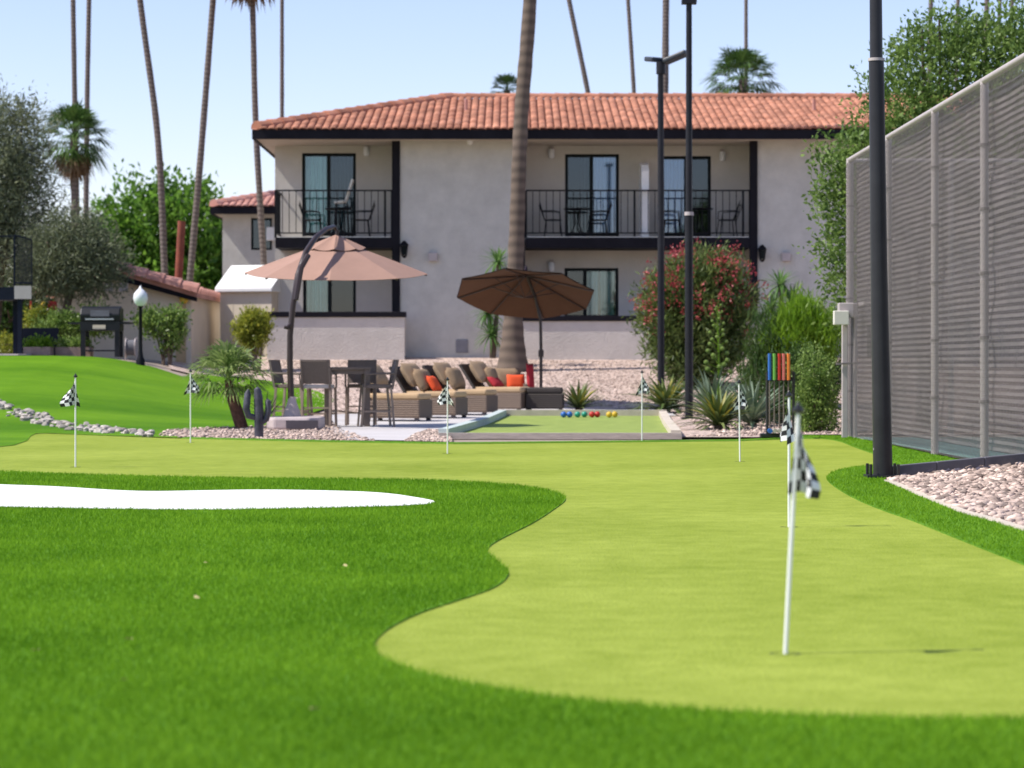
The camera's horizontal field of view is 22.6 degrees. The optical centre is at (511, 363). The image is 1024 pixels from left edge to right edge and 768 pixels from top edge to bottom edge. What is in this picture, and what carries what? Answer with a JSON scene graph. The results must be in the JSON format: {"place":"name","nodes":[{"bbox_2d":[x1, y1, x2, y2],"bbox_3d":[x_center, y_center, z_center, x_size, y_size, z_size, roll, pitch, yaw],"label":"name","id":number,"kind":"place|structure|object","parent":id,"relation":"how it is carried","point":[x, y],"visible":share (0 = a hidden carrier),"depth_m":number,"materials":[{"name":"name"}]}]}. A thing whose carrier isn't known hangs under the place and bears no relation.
{"place":"outdoors","nodes":[
{"label":"outdoors","id":0,"kind":"place"},
{"bbox_2d":[0,356,333,445],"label":"lawn","id":1,"kind":"structure","parent":0,"point":[120,393],"depth_m":44.80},
{"bbox_2d":[133,285,147,365],"bbox_3d":[-7.546,-0.738,52.000,0.300,1.721,0.292,0,0,0],"label":"garden lamp","id":2,"kind":"object","parent":1,"relation":"on","point":[140,297],"visible":0.96,"depth_m":51.95,"materials":[{"name":"black metal"}]},
{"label":"gravel strip","id":3,"kind":"structure","parent":1,"relation":"on","visible":0},
{"bbox_2d":[0,234,31,355],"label":"steel frame","id":4,"kind":"object","parent":3,"relation":"on","point":[22,264],"visible":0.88,"depth_m":53.43,"materials":[{"name":"black paint"}]},
{"bbox_2d":[0,358,973,458],"bbox_3d":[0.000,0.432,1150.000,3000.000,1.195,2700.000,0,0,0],"label":"ground","id":5,"kind":"structure","parent":0,"point":[156,364],"depth_m":35.39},
{"bbox_2d":[0,264,53,353],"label":"broadleaf tree","id":6,"kind":"object","parent":5,"relation":"on","point":[6,323],"visible":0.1,"depth_m":73.26,"materials":[{"name":"green plant"}]},
{"bbox_2d":[0,300,55,353],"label":"hedge","id":7,"kind":"object","parent":5,"relation":"on","point":[4,346],"visible":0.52,"depth_m":56.65,"materials":[{"name":"green plant"}]},
{"bbox_2d":[23,333,56,355],"bbox_3d":[-10.041,-0.404,54.227,0.779,0.589,0.574,0,0,0],"label":"planter","id":8,"kind":"object","parent":5,"relation":"on","point":[37,346],"visible":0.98,"depth_m":54.07,"materials":[{"name":"grey plant"}]},
{"bbox_2d":[23,328,58,355],"bbox_3d":[-10.171,-0.445,55.025,0.780,0.670,0.450,0,0,0],"label":"bench","id":9,"kind":"object","parent":5,"relation":"on","point":[52,332],"visible":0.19,"depth_m":55.20,"materials":[{"name":"blue paint"}]},
{"bbox_2d":[0,73,82,322],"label":"olive tree","id":10,"kind":"object","parent":5,"relation":"on","point":[19,172],"visible":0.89,"depth_m":58.18,"materials":[{"name":"green plant"}]},
{"bbox_2d":[24,296,114,346],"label":"hedge","id":11,"kind":"object","parent":5,"relation":"on","point":[59,320],"visible":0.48,"depth_m":56.32,"materials":[{"name":"green plant"}]},
{"bbox_2d":[70,0,77,131],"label":"palm tree","id":12,"kind":"object","parent":5,"relation":"on","point":[73,51],"visible":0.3,"depth_m":74.94,"materials":[{"name":"brown plant"}]},
{"bbox_2d":[0,193,148,313],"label":"olive tree","id":13,"kind":"object","parent":5,"relation":"on","point":[73,266],"visible":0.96,"depth_m":56.84,"materials":[{"name":"green plant"}]},
{"bbox_2d":[33,98,115,225],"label":"fan palm","id":14,"kind":"object","parent":5,"relation":"on","point":[79,165],"visible":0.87,"depth_m":71.68,"materials":[{"name":"green plant"}]},
{"bbox_2d":[53,332,98,356],"bbox_3d":[-9.293,-0.395,54.605,0.979,0.570,0.618,0,0,0],"label":"planter","id":15,"kind":"object","parent":5,"relation":"on","point":[65,348],"visible":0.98,"depth_m":54.43,"materials":[{"name":"green plant"}]},
{"bbox_2d":[83,0,90,236],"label":"palm tree","id":16,"kind":"object","parent":5,"relation":"on","point":[87,68],"visible":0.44,"depth_m":77.94,"materials":[{"name":"brown plant"}]},
{"bbox_2d":[68,306,132,356],"bbox_3d":[-8.742,-0.687,54.362,1.300,1.080,0.635,0,0,0],"label":"barbecue grill","id":17,"kind":"object","parent":5,"relation":"on","point":[101,318],"visible":0.97,"depth_m":54.12,"materials":[{"name":"black metal"}]},
{"bbox_2d":[32,221,219,362],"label":"building","id":18,"kind":"structure","parent":5,"relation":"on","point":[163,289],"depth_m":60.00,"materials":[{"name":"paint"}]},
{"bbox_2d":[124,336,137,359],"bbox_3d":[-8.215,-0.318,55.200,0.270,0.550,0.392,0,0,0],"label":"hose reel","id":19,"kind":"object","parent":5,"relation":"on","point":[130,347],"visible":0.97,"depth_m":55.07,"materials":[{"name":"paint"}]},
{"bbox_2d":[137,0,167,275],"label":"palm tree","id":20,"kind":"object","parent":5,"relation":"on","point":[160,169],"visible":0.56,"depth_m":68.93,"materials":[{"name":"brown plant"}]},
{"bbox_2d":[82,158,236,290],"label":"broadleaf tree","id":21,"kind":"object","parent":5,"relation":"on","point":[144,232],"visible":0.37,"depth_m":83.17,"materials":[{"name":"green plant"}]},
{"bbox_2d":[124,301,194,364],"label":"round shrub","id":22,"kind":"object","parent":5,"relation":"on","point":[173,320],"visible":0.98,"depth_m":56.37,"materials":[{"name":"green plant"}]},
{"bbox_2d":[186,0,215,281],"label":"palm tree","id":23,"kind":"object","parent":5,"relation":"on","point":[199,173],"visible":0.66,"depth_m":68.93,"materials":[{"name":"brown plant"}]},
{"bbox_2d":[209,190,274,277],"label":"wing","id":24,"kind":"structure","parent":5,"relation":"on","point":[237,216],"depth_m":75.00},
{"bbox_2d":[251,218,271,249],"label":"window","id":25,"kind":"structure","parent":24,"relation":"in","point":[255,245],"depth_m":75.06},
{"bbox_2d":[215,265,280,356],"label":"storage shed","id":26,"kind":"structure","parent":5,"relation":"on","point":[236,287],"depth_m":63.29,"materials":[{"name":"white paint"}]},
{"bbox_2d":[225,0,275,264],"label":"palm tree","id":27,"kind":"object","parent":5,"relation":"on","point":[252,4],"visible":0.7,"depth_m":67.93,"materials":[{"name":"brown plant"}]},
{"bbox_2d":[165,423,374,440],"bbox_3d":[-3.961,0.962,39.504,2.797,0.064,12.948,0,0,-7],"label":"gravel strip","id":28,"kind":"object","parent":5,"relation":"on","point":[260,438],"visible":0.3,"depth_m":35.59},
{"bbox_2d":[180,338,286,427],"bbox_3d":[-4.206,0.329,39.012,1.780,1.461,1.551,0,0,0],"label":"dwarf palm","id":29,"kind":"object","parent":28,"relation":"on","point":[232,359],"visible":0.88,"depth_m":38.87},
{"bbox_2d":[243,387,271,436],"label":"cactus","id":30,"kind":"object","parent":28,"relation":"on","point":[259,418],"visible":0.94,"depth_m":34.60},
{"bbox_2d":[159,415,374,440],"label":"gravel stones","id":31,"kind":"object","parent":28,"relation":"on","point":[322,433],"visible":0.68,"depth_m":36.08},
{"bbox_2d":[268,360,312,415],"bbox_3d":[-3.544,0.461,41.107,0.616,1.056,0.509,0,0,14],"label":"bar chair","id":32,"kind":"object","parent":28,"relation":"on","point":[275,367],"visible":0.6,"depth_m":41.02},
{"bbox_2d":[245,225,426,429],"bbox_3d":[-3.007,-0.609,40.089,2.690,3.193,3.805,0,0,23],"label":"cantilever parasol","id":33,"kind":"object","parent":28,"relation":"on","point":[336,256],"visible":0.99,"depth_m":39.65,"materials":[{"name":"fabric"}]},
{"bbox_2d":[280,0,283,116],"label":"palm tree","id":34,"kind":"object","parent":5,"relation":"on","point":[281,58],"visible":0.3,"depth_m":81.94,"materials":[{"name":"brown plant"}]},
{"bbox_2d":[267,312,406,359],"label":"patio wall","id":35,"kind":"structure","parent":5,"relation":"on","point":[349,335],"depth_m":61.25,"materials":[{"name":"paint"}]},
{"bbox_2d":[404,428,452,441],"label":"gravel stones","id":36,"kind":"object","parent":5,"relation":"on","point":[429,434],"visible":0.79,"depth_m":33.98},
{"bbox_2d":[180,437,802,443],"bbox_3d":[-0.265,1.005,33.375,8.328,0.030,3.050,0,0,0],"label":"grass fringe","id":37,"kind":"object","parent":5,"relation":"on","point":[480,442],"depth_m":32.70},
{"bbox_2d":[183,437,802,442],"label":"turf blades","id":38,"kind":"object","parent":37,"relation":"on","point":[486,441],"visible":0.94,"depth_m":32.98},
{"bbox_2d":[635,370,649,440],"bbox_3d":[1.697,0.552,33.067,0.208,0.947,0.108,0,0,-42],"label":"flagstick","id":39,"kind":"object","parent":37,"relation":"on","point":[643,388],"visible":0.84,"depth_m":33.05,"materials":[{"name":"white paint"}]},
{"bbox_2d":[759,372,794,437],"bbox_3d":[3.582,0.543,34.150,0.547,0.873,0.160,0,0,0],"label":"mallet rack","id":40,"kind":"object","parent":37,"relation":"on","point":[769,435],"visible":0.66,"depth_m":34.08,"materials":[{"name":"metal"}]},
{"bbox_2d":[489,72,516,92],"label":"fan palm","id":41,"kind":"object","parent":5,"relation":"on","point":[505,79],"visible":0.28,"depth_m":83.81,"materials":[{"name":"green plant"}]},
{"bbox_2d":[0,472,1023,767],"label":"grass fringe","id":42,"kind":"object","parent":5,"relation":"on","point":[418,612],"depth_m":7.88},
{"bbox_2d":[0,484,432,508],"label":"sand bunker","id":43,"kind":"object","parent":42,"relation":"on","point":[35,496],"visible":0.92,"depth_m":18.73},
{"bbox_2d":[0,469,1023,767],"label":"turf blades","id":44,"kind":"object","parent":42,"relation":"on","point":[306,567],"visible":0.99,"depth_m":8.41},
{"bbox_2d":[0,434,1023,717],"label":"putting green","id":45,"kind":"object","parent":5,"relation":"on","point":[650,572],"visible":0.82,"depth_m":11.62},
{"bbox_2d":[60,373,79,466],"bbox_3d":[-4.255,0.559,24.725,0.200,0.935,0.108,0,0,-36],"label":"flagstick","id":46,"kind":"object","parent":45,"relation":"on","point":[70,398],"visible":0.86,"depth_m":24.74,"materials":[{"name":"white paint"}]},
{"bbox_2d":[184,369,199,442],"bbox_3d":[-4.056,0.545,32.467,0.208,0.962,0.108,0,0,-42],"label":"flagstick","id":47,"kind":"object","parent":45,"relation":"on","point":[192,387],"visible":0.85,"depth_m":32.45,"materials":[{"name":"white paint"}]},
{"bbox_2d":[437,377,453,453],"bbox_3d":[-0.736,0.585,28.450,0.194,0.881,0.108,0,0,0],"label":"flagstick","id":48,"kind":"object","parent":45,"relation":"on","point":[444,397],"visible":0.87,"depth_m":28.45,"materials":[{"name":"white paint"}]},
{"bbox_2d":[731,380,747,461],"bbox_3d":[2.338,0.593,26.153,0.210,0.866,0.108,0,0,-20],"label":"flagstick","id":49,"kind":"object","parent":45,"relation":"on","point":[740,402],"visible":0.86,"depth_m":26.15,"materials":[{"name":"white paint"}]},
{"bbox_2d":[780,391,796,526],"bbox_3d":[1.693,0.595,15.652,0.108,0.862,0.118,0,0,0],"label":"flagstick","id":50,"kind":"object","parent":45,"relation":"on","point":[787,434],"visible":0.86,"depth_m":15.64,"materials":[{"name":"white paint"}]},
{"bbox_2d":[769,402,820,655],"bbox_3d":[0.970,0.579,8.784,0.176,0.895,0.107,0,0,27],"label":"flagstick","id":51,"kind":"object","parent":45,"relation":"on","point":[803,477],"visible":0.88,"depth_m":8.79,"materials":[{"name":"white paint"}]},
{"bbox_2d":[438,410,681,438],"bbox_3d":[0.900,0.926,40.570,3.302,0.189,11.912,0,0,2],"label":"bocce court","id":52,"kind":"object","parent":5,"relation":"on","point":[532,424],"visible":0.94,"depth_m":39.75,"materials":[{"name":"carpet"}]},
{"bbox_2d":[567,0,589,98],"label":"palm tree","id":53,"kind":"object","parent":5,"relation":"on","point":[579,48],"visible":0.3,"depth_m":87.93,"materials":[{"name":"brown plant"}]},
{"bbox_2d":[563,379,609,409],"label":"agave","id":54,"kind":"object","parent":5,"relation":"on","point":[578,401],"visible":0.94,"depth_m":49.31,"materials":[{"name":"green plant"}]},
{"bbox_2d":[251,93,961,356],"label":"hotel building","id":55,"kind":"structure","parent":5,"relation":"on","point":[430,175],"depth_m":62.13,"materials":[{"name":"grey paint"}]},
{"bbox_2d":[302,153,355,235],"bbox_3d":[-4.532,-4.198,63.611,1.337,2.056,0.327,0,0,0],"label":"sliding door","id":56,"kind":"structure","parent":55,"relation":"in","point":[320,171],"depth_m":63.49,"materials":[{"name":"clear glass"}]},
{"bbox_2d":[303,280,355,311],"bbox_3d":[-4.520,-1.758,63.611,1.313,1.337,0.327,0,0,0],"label":"window","id":57,"kind":"structure","parent":55,"relation":"in","point":[318,295],"depth_m":63.49,"materials":[{"name":"clear glass"}]},
{"bbox_2d":[333,179,353,236],"bbox_3d":[-4.100,-3.787,62.300,0.498,1.408,0.400,0,0,0],"label":"chair","id":58,"kind":"object","parent":55,"relation":"on","point":[347,194],"visible":0.88,"depth_m":62.12,"materials":[{"name":"black metal"}]},
{"bbox_2d":[564,268,617,315],"bbox_3d":[1.969,-1.758,63.611,1.337,1.238,0.327,0,0,0],"label":"window","id":59,"kind":"structure","parent":55,"relation":"in","point":[588,277],"depth_m":63.69,"materials":[{"name":"clear glass"}]},
{"bbox_2d":[565,154,618,236],"bbox_3d":[1.981,-4.179,63.611,1.337,2.043,0.327,0,0,0],"label":"sliding door","id":60,"kind":"structure","parent":55,"relation":"in","point":[582,171],"depth_m":63.49,"materials":[{"name":"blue glass"}]},
{"bbox_2d":[664,156,710,236],"bbox_3d":[4.272,-4.154,63.611,1.313,1.994,0.327,0,0,0],"label":"sliding door","id":61,"kind":"structure","parent":55,"relation":"in","point":[674,166],"depth_m":63.49,"materials":[{"name":"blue glass"}]},
{"bbox_2d":[626,0,635,92],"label":"palm tree","id":62,"kind":"object","parent":5,"relation":"on","point":[632,67],"visible":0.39,"depth_m":87.94,"materials":[{"name":"brown plant"}]},
{"bbox_2d":[523,316,757,359],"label":"patio wall","id":63,"kind":"structure","parent":5,"relation":"on","point":[588,338],"depth_m":61.25,"materials":[{"name":"paint"}]},
{"bbox_2d":[644,50,685,385],"bbox_3d":[3.197,-2.855,53.003,0.992,7.221,0.443,0,0,32],"label":"lamp post","id":64,"kind":"object","parent":5,"relation":"on","point":[661,63],"visible":0.87,"depth_m":52.94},
{"bbox_2d":[662,0,668,92],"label":"palm tree","id":65,"kind":"object","parent":5,"relation":"on","point":[665,35],"visible":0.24,"depth_m":79.91,"materials":[{"name":"brown plant"}]},
{"bbox_2d":[621,235,772,387],"bbox_3d":[3.983,-1.114,54.918,3.290,3.383,2.452,0,0,0],"label":"oleander","id":66,"kind":"object","parent":5,"relation":"on","point":[718,277],"visible":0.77,"depth_m":54.60,"materials":[{"name":"green plant"}]},
{"bbox_2d":[700,45,786,92],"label":"fan palm","id":67,"kind":"object","parent":5,"relation":"on","point":[740,58],"visible":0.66,"depth_m":79.68,"materials":[{"name":"green plant"}]},
{"bbox_2d":[670,407,841,436],"bbox_3d":[5.875,0.925,43.150,7.250,0.139,16.500,0,0,0],"label":"planting bed","id":68,"kind":"object","parent":5,"relation":"on","point":[687,430],"visible":0.17,"depth_m":38.30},
{"bbox_2d":[617,374,699,413],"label":"agave","id":69,"kind":"object","parent":68,"relation":"on","point":[663,399],"visible":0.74,"depth_m":48.29,"materials":[{"name":"green plant"}]},
{"bbox_2d":[681,0,696,418],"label":"lamp post","id":70,"kind":"object","parent":68,"relation":"on","point":[688,214],"visible":0.89,"depth_m":44.95,"materials":[{"name":"metal"}]},
{"bbox_2d":[662,384,764,430],"bbox_3d":[3.167,0.731,38.808,1.607,0.942,1.591,0,0,18],"label":"agave","id":71,"kind":"object","parent":68,"relation":"on","point":[719,413],"visible":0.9,"depth_m":38.64,"materials":[{"name":"green plant"}]},
{"bbox_2d":[667,304,761,413],"bbox_3d":[3.671,-0.046,46.714,1.973,2.107,2.290,0,0,0],"label":"shrub","id":72,"kind":"object","parent":68,"relation":"on","point":[706,384],"visible":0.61,"depth_m":46.65,"materials":[{"name":"green plant"}]},
{"bbox_2d":[690,376,795,426],"bbox_3d":[3.700,0.627,40.647,2.021,0.919,2.026,0,0,-21],"label":"agave","id":73,"kind":"object","parent":68,"relation":"on","point":[760,406],"visible":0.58,"depth_m":40.44,"materials":[{"name":"green plant"}]},
{"bbox_2d":[679,409,892,437],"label":"gravel stones","id":74,"kind":"object","parent":68,"relation":"on","point":[748,431],"visible":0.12,"depth_m":38.40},
{"bbox_2d":[752,332,829,424],"bbox_3d":[4.530,0.251,42.015,1.399,1.560,1.155,0,0,0],"label":"box hedge","id":75,"kind":"object","parent":68,"relation":"on","point":[793,359],"visible":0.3,"depth_m":41.87,"materials":[{"name":"green plant"}]},
{"bbox_2d":[782,340,841,431],"bbox_3d":[4.492,0.341,37.505,1.071,1.382,0.933,0,0,0],"label":"box hedge","id":76,"kind":"object","parent":68,"relation":"on","point":[817,414],"visible":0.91,"depth_m":37.36,"materials":[{"name":"green plant"}]},
{"bbox_2d":[791,0,1023,345],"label":"broadleaf tree","id":77,"kind":"object","parent":68,"relation":"on","point":[969,43],"visible":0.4,"depth_m":40.23,"materials":[{"name":"green plant"}]},
{"bbox_2d":[726,297,841,405],"bbox_3d":[5.606,-0.207,51.268,2.636,2.318,1.604,0,0,-18],"label":"feathery shrub","id":78,"kind":"object","parent":5,"relation":"on","point":[753,364],"visible":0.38,"depth_m":50.87,"materials":[{"name":"green plant"}]},
{"bbox_2d":[749,281,841,366],"bbox_3d":[5.759,-0.388,51.016,2.148,2.633,1.541,0,0,0],"label":"feathery shrub","id":79,"kind":"object","parent":5,"relation":"on","point":[801,317],"visible":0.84,"depth_m":50.67,"materials":[{"name":"green plant"}]},
{"bbox_2d":[802,435,952,464],"bbox_3d":[3.965,0.955,29.040,1.330,0.130,13.120,0,0,0],"label":"grass fringe","id":80,"kind":"object","parent":5,"relation":"on","point":[866,447],"depth_m":29.30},
{"bbox_2d":[826,466,1023,564],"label":"grass fringe","id":81,"kind":"object","parent":5,"relation":"on","point":[949,534],"depth_m":16.51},
{"bbox_2d":[802,434,1023,562],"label":"turf blades","id":82,"kind":"object","parent":81,"relation":"on","point":[999,531],"visible":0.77,"depth_m":17.80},
{"bbox_2d":[885,479,1023,530],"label":"gravel edging","id":83,"kind":"object","parent":5,"relation":"on","point":[960,509],"visible":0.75,"depth_m":17.36,"materials":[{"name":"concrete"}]},
{"bbox_2d":[896,453,1023,474],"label":"kerb","id":84,"kind":"structure","parent":5,"relation":"on","point":[925,467],"depth_m":22.64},
{"bbox_2d":[330,407,674,439],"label":"patio","id":85,"kind":"structure","parent":0,"point":[404,428],"depth_m":41.81,"materials":[{"name":"concrete"}]},
{"bbox_2d":[300,360,337,426],"bbox_3d":[-3.042,0.461,40.271,0.509,1.056,0.616,0,0,7],"label":"bar chair","id":86,"kind":"object","parent":85,"relation":"on","point":[316,373],"visible":0.97,"depth_m":40.04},
{"bbox_2d":[324,367,370,426],"bbox_3d":[-2.623,0.518,40.700,0.720,0.940,0.720,0,0,-7],"label":"bar table","id":87,"kind":"object","parent":85,"relation":"on","point":[353,370],"visible":0.73,"depth_m":40.39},
{"bbox_2d":[344,360,376,425],"bbox_3d":[-2.439,0.461,41.379,0.510,1.056,0.616,0,0,0],"label":"bar chair","id":88,"kind":"object","parent":85,"relation":"on","point":[356,378],"visible":0.65,"depth_m":41.58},
{"bbox_2d":[357,360,398,426],"bbox_3d":[-2.123,0.461,40.505,0.616,1.056,0.509,0,0,-10],"label":"bar chair","id":89,"kind":"object","parent":85,"relation":"on","point":[392,374],"visible":1,"depth_m":40.32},
{"bbox_2d":[358,365,431,420],"bbox_3d":[-2.065,0.484,43.786,1.257,0.969,0.700,0,0,17],"label":"chaise lounge","id":90,"kind":"object","parent":85,"relation":"on","point":[416,406],"visible":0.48,"depth_m":43.43,"materials":[{"name":"wicker"}]},
{"bbox_2d":[389,363,467,417],"bbox_3d":[-1.483,0.466,45.386,1.257,0.969,0.700,0,0,17],"label":"chaise lounge","id":91,"kind":"object","parent":85,"relation":"on","point":[405,380],"visible":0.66,"depth_m":45.16,"materials":[{"name":"fabric"}]},
{"bbox_2d":[413,368,432,391],"bbox_3d":[-1.564,0.286,45.348,0.220,0.460,0.560,-27,-8,15],"label":"pillow","id":92,"kind":"object","parent":91,"relation":"on","point":[419,376],"visible":0.95,"depth_m":45.12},
{"bbox_2d":[422,362,497,414],"bbox_3d":[-0.958,0.447,47.086,1.257,0.969,0.700,0,0,17],"label":"chaise lounge","id":93,"kind":"object","parent":85,"relation":"on","point":[484,401],"visible":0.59,"depth_m":46.78,"materials":[{"name":"wicker"}]},
{"bbox_2d":[445,367,465,389],"bbox_3d":[-1.038,0.264,47.027,0.220,0.460,0.560,-25,-7,16],"label":"pillow","id":94,"kind":"object","parent":93,"relation":"on","point":[454,375],"visible":0.98,"depth_m":46.82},
{"bbox_2d":[459,361,527,409],"bbox_3d":[-0.323,0.424,49.186,1.257,0.969,0.700,0,0,17],"label":"chaise lounge","id":95,"kind":"object","parent":85,"relation":"on","point":[474,373],"visible":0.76,"depth_m":48.87,"materials":[{"name":"fabric"}]},
{"bbox_2d":[488,368,527,386],"bbox_3d":[-0.083,0.448,51.225,0.720,0.746,0.750,0,0,-6],"label":"cushion","id":96,"kind":"object","parent":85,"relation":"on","point":[502,373],"visible":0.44,"depth_m":51.33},
{"bbox_2d":[457,266,593,386],"bbox_3d":[0.259,-0.545,51.043,2.749,2.850,2.589,0,0,0],"label":"market parasol","id":97,"kind":"object","parent":85,"relation":"on","point":[524,293],"visible":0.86,"depth_m":51.40,"materials":[{"name":"fabric"}]},
{"bbox_2d":[526,387,563,409],"bbox_3d":[0.634,0.678,49.200,0.720,0.460,0.680,0,0,3],"label":"ottoman","id":98,"kind":"object","parent":85,"relation":"on","point":[544,398],"visible":0.91,"depth_m":48.87,"materials":[{"name":"wicker"}]},
{"bbox_2d":[169,357,841,411],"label":"gravel slope","id":99,"kind":"structure","parent":0,"point":[175,365],"depth_m":57.33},
{"bbox_2d":[229,303,276,370],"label":"round shrub","id":100,"kind":"object","parent":99,"relation":"on","point":[253,325],"visible":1,"depth_m":58.34,"materials":[{"name":"green plant"}]},
{"bbox_2d":[467,244,507,357],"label":"yucca","id":101,"kind":"object","parent":99,"relation":"on","point":[493,326],"visible":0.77,"depth_m":59.52,"materials":[{"name":"green plant"}]},
{"bbox_2d":[496,0,536,371],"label":"palm tree","id":102,"kind":"object","parent":99,"relation":"on","point":[512,352],"visible":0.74,"depth_m":58.45,"materials":[{"name":"brown plant"}]},
{"bbox_2d":[280,360,841,411],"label":"gravel stones","id":103,"kind":"object","parent":99,"relation":"on","point":[567,377],"visible":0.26,"depth_m":56.93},
{"bbox_2d":[754,267,806,321],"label":"yucca","id":104,"kind":"object","parent":99,"relation":"on","point":[781,284],"visible":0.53,"depth_m":58.39,"materials":[{"name":"green plant"}]},
{"bbox_2d":[0,0,1023,350],"label":"sky","id":105,"kind":"structure","parent":0,"point":[339,54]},
{"bbox_2d":[857,437,1007,457],"bbox_3d":[12.330,0.968,20.475,15.340,0.056,28.950,0,0,0],"label":"tennis court","id":106,"kind":"object","parent":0,"point":[940,445],"depth_m":29.97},
{"bbox_2d":[846,53,1023,458],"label":"tennis fence","id":107,"kind":"object","parent":106,"relation":"on","point":[955,238],"visible":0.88,"depth_m":27.12,"materials":[{"name":"metal"}]},
{"bbox_2d":[833,302,863,437],"bbox_3d":[4.550,0.059,34.111,0.413,1.883,0.802,0,0,-20],"label":"utility box","id":108,"kind":"object","parent":107,"relation":"attached to","point":[843,314],"visible":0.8,"depth_m":34.37,"materials":[{"name":"paint"}]},
{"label":"gravel bed","id":109,"kind":"structure","parent":0,"visible":0},
{"bbox_2d":[863,0,899,477],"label":"lamp post","id":110,"kind":"object","parent":109,"relation":"on","point":[883,466],"visible":0.93,"depth_m":22.24,"materials":[{"name":"metal"}]},
{"bbox_2d":[886,462,1023,525],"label":"gravel stones","id":111,"kind":"object","parent":109,"relation":"on","point":[1001,496],"visible":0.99,"depth_m":19.96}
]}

